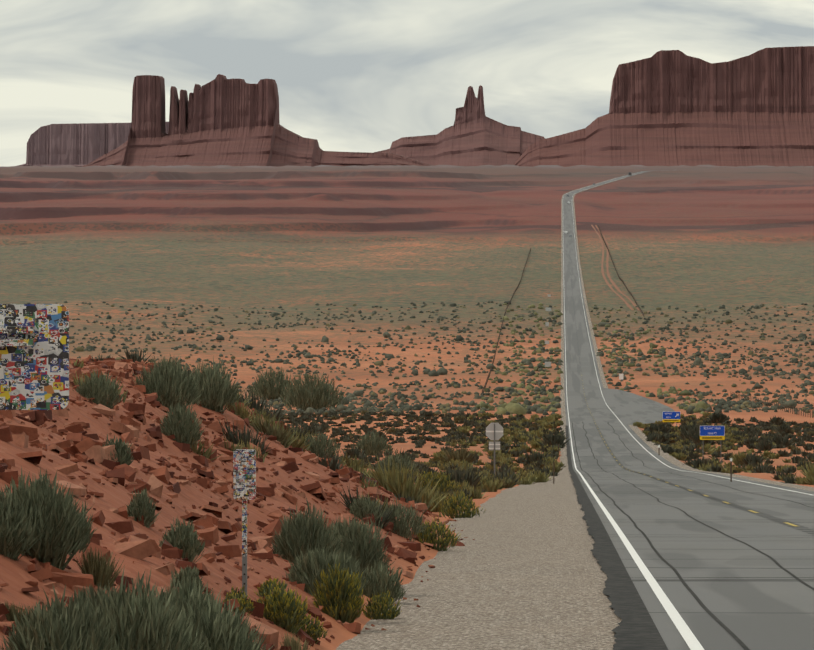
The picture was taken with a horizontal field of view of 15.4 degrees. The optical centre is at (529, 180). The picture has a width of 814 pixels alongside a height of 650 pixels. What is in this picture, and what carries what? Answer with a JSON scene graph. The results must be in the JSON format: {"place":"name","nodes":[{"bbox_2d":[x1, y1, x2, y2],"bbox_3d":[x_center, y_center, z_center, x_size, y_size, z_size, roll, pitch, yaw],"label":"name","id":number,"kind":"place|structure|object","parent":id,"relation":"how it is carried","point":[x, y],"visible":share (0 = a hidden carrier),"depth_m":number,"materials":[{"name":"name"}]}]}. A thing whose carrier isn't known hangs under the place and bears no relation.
{"place":"outdoors","nodes":[
{"label":"outdoors","id":0,"kind":"place"},
{"bbox_2d":[0,165,813,649],"bbox_3d":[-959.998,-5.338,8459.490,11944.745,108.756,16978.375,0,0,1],"label":"desert terrain","id":1,"kind":"structure","parent":0,"point":[228,241],"depth_m":1420.85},
{"bbox_2d":[0,304,68,409],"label":"sticker-covered sign","id":2,"kind":"object","parent":1,"relation":"on","point":[34,356],"visible":1,"depth_m":15.30,"materials":[{"name":"paper"}]},
{"bbox_2d":[17,122,168,166],"bbox_3d":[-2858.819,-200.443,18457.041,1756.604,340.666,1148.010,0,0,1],"label":"butte","id":3,"kind":"object","parent":1,"relation":"on","point":[78,145],"visible":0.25,"depth_m":18722.62,"materials":[{"name":"brown stone"}]},
{"bbox_2d":[1,546,311,649],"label":"shrubs","id":4,"kind":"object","parent":1,"relation":"on","point":[99,569],"depth_m":19.91,"materials":[{"name":"green plant"}]},
{"bbox_2d":[0,354,426,649],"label":"sagebrush bushes","id":5,"kind":"object","parent":1,"relation":"on","point":[42,520],"visible":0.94,"depth_m":21.55,"materials":[{"name":"green plant"}]},
{"bbox_2d":[0,355,474,649],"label":"rocks","id":6,"kind":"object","parent":1,"relation":"on","point":[84,447],"visible":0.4,"depth_m":30.49,"materials":[{"name":"red stone"}]},
{"bbox_2d":[233,449,255,596],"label":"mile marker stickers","id":7,"kind":"object","parent":1,"relation":"on","point":[244,475],"visible":0.98,"depth_m":23.64,"materials":[{"name":"paper"}]},
{"bbox_2d":[82,74,433,166],"bbox_3d":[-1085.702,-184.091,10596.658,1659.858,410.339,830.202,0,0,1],"label":"castle butte","id":8,"kind":"object","parent":1,"relation":"on","point":[219,119],"visible":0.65,"depth_m":10872.64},
{"bbox_2d":[223,471,485,643],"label":"shrubs","id":9,"kind":"object","parent":1,"relation":"on","point":[339,598],"visible":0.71,"depth_m":26.31,"materials":[{"name":"green plant"}]},
{"bbox_2d":[5,301,813,416],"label":"desert shrubs","id":10,"kind":"object","parent":1,"relation":"on","point":[724,405],"visible":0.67,"depth_m":754.10,"materials":[{"name":"green plant"}]},
{"bbox_2d":[70,359,813,519],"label":"desert shrubs","id":11,"kind":"object","parent":1,"relation":"on","point":[405,487],"visible":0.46,"depth_m":140.72,"materials":[{"name":"green plant"}]},
{"bbox_2d":[89,345,813,528],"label":"desert shrubs","id":12,"kind":"object","parent":1,"relation":"on","point":[691,434],"visible":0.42,"depth_m":305.09,"materials":[{"name":"green plant"}]},
{"bbox_2d":[374,85,545,165],"bbox_3d":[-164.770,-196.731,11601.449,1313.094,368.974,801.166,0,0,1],"label":"butte","id":13,"kind":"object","parent":1,"relation":"on","point":[473,135],"depth_m":11852.14,"materials":[{"name":"brown stone"}]},
{"bbox_2d":[486,423,502,473],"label":"stop sign","id":14,"kind":"object","parent":1,"relation":"on","point":[494,431],"visible":0.98,"depth_m":130.61,"materials":[{"name":"metal"}]},
{"bbox_2d":[251,410,813,490],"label":"dry bushes","id":15,"kind":"object","parent":1,"relation":"on","point":[280,435],"visible":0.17,"depth_m":286.53,"materials":[{"name":"plant"}]},
{"bbox_2d":[475,303,708,415],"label":"desert shrubs","id":16,"kind":"object","parent":1,"relation":"on","point":[513,406],"visible":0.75,"depth_m":725.76,"materials":[{"name":"green plant"}]},
{"bbox_2d":[545,294,731,483],"bbox_3d":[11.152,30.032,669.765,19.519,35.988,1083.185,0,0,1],"label":"posts","id":17,"kind":"object","parent":1,"relation":"on","point":[547,364],"visible":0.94,"depth_m":667.71,"materials":[{"name":"metal"}]},
{"bbox_2d":[482,225,812,417],"bbox_3d":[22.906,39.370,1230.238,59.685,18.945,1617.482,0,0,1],"label":"fence line","id":18,"kind":"object","parent":1,"relation":"on","point":[643,315],"visible":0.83,"depth_m":686.69,"materials":[{"name":"brown wood"}]},
{"bbox_2d":[513,46,813,166],"bbox_3d":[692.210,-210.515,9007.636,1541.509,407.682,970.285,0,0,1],"label":"mesa","id":19,"kind":"structure","parent":1,"relation":"on","point":[673,108],"depth_m":9159.22,"materials":[{"name":"brown stone"}]},
{"bbox_2d":[662,412,679,425],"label":"road sign","id":20,"kind":"object","parent":1,"relation":"on","point":[670,417],"visible":1,"depth_m":399.88,"materials":[{"name":"metal"}]},
{"bbox_2d":[573,178,813,490],"bbox_3d":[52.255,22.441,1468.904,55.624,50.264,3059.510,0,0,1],"label":"shoulder gravel","id":21,"kind":"structure","parent":1,"relation":"on","point":[650,444],"depth_m":323.42,"materials":[{"name":"grey gravel"}]},
{"bbox_2d":[700,426,724,439],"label":"road sign","id":22,"kind":"object","parent":1,"relation":"on","point":[712,432],"visible":1,"depth_m":248.33,"materials":[{"name":"metal"}]},
{"bbox_2d":[0,0,813,166],"label":"sky","id":23,"kind":"structure","parent":0,"point":[349,75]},
{"bbox_2d":[336,179,621,649],"bbox_3d":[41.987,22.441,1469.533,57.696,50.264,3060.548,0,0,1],"label":"shoulder gravel","id":24,"kind":"structure","parent":0,"point":[522,571],"depth_m":34.92,"materials":[{"name":"beige gravel"}]},
{"bbox_2d":[591,225,639,309],"bbox_3d":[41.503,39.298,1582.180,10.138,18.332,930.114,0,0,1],"label":"dirt track","id":25,"kind":"structure","parent":0,"point":[614,284],"depth_m":1451.44,"materials":[{"name":"orange soil"}]},
{"bbox_2d":[562,170,813,649],"bbox_3d":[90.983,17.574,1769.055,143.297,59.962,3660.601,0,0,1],"label":"road asphalt","id":26,"kind":"structure","parent":0,"point":[764,613],"depth_m":59.02,"materials":[{"name":"grey asphalt"}]},
{"bbox_2d":[565,426,667,649],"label":"asphalt road shoulder","id":27,"kind":"object","parent":26,"relation":"on","point":[636,629],"visible":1,"depth_m":33.32},
{"bbox_2d":[563,171,703,649],"bbox_3d":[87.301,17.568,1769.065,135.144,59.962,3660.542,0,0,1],"label":"road edge line","id":28,"kind":"object","parent":26,"relation":"on","point":[688,636],"visible":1,"depth_m":34.95,"materials":[{"name":"white paint"}]},
{"bbox_2d":[604,388,674,424],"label":"paved turnout","id":29,"kind":"object","parent":26,"relation":"on","point":[629,408],"visible":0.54,"depth_m":525.96,"materials":[{"name":"asphalt"}]},
{"bbox_2d":[572,423,749,649],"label":"road crack seal","id":30,"kind":"object","parent":26,"relation":"on","point":[726,628],"visible":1,"depth_m":35.51,"materials":[{"name":"black asphalt"}]},
{"bbox_2d":[581,375,796,525],"bbox_3d":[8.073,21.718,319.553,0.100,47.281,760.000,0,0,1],"label":"road center line","id":31,"kind":"object","parent":26,"relation":"on","point":[704,495],"visible":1,"depth_m":85.05,"materials":[{"name":"paint"}]},
{"bbox_2d":[567,178,813,535],"bbox_3d":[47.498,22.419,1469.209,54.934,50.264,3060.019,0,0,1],"label":"yellow dashed center line","id":32,"kind":"object","parent":26,"relation":"on","point":[692,491],"visible":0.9,"depth_m":106.11,"materials":[{"name":"yellow paint"}]},
{"bbox_2d":[572,208,811,494],"bbox_3d":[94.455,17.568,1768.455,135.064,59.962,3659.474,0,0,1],"label":"road edge line","id":33,"kind":"object","parent":26,"relation":"on","point":[636,440],"visible":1,"depth_m":320.43,"materials":[{"name":"white paint"}]},
{"bbox_2d":[582,422,813,589],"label":"road crack seal","id":34,"kind":"object","parent":26,"relation":"on","point":[787,571],"visible":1,"depth_m":51.99,"materials":[{"name":"black asphalt"}]},
{"bbox_2d":[584,456,813,577],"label":"pavement cracks","id":35,"kind":"object","parent":26,"relation":"on","point":[716,577],"visible":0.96,"depth_m":36.87,"materials":[{"name":"black asphalt"}]},
{"bbox_2d":[609,424,813,507],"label":"road crack seal","id":36,"kind":"object","parent":26,"relation":"on","point":[699,479],"visible":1,"depth_m":148.39,"materials":[{"name":"black asphalt"}]}
]}

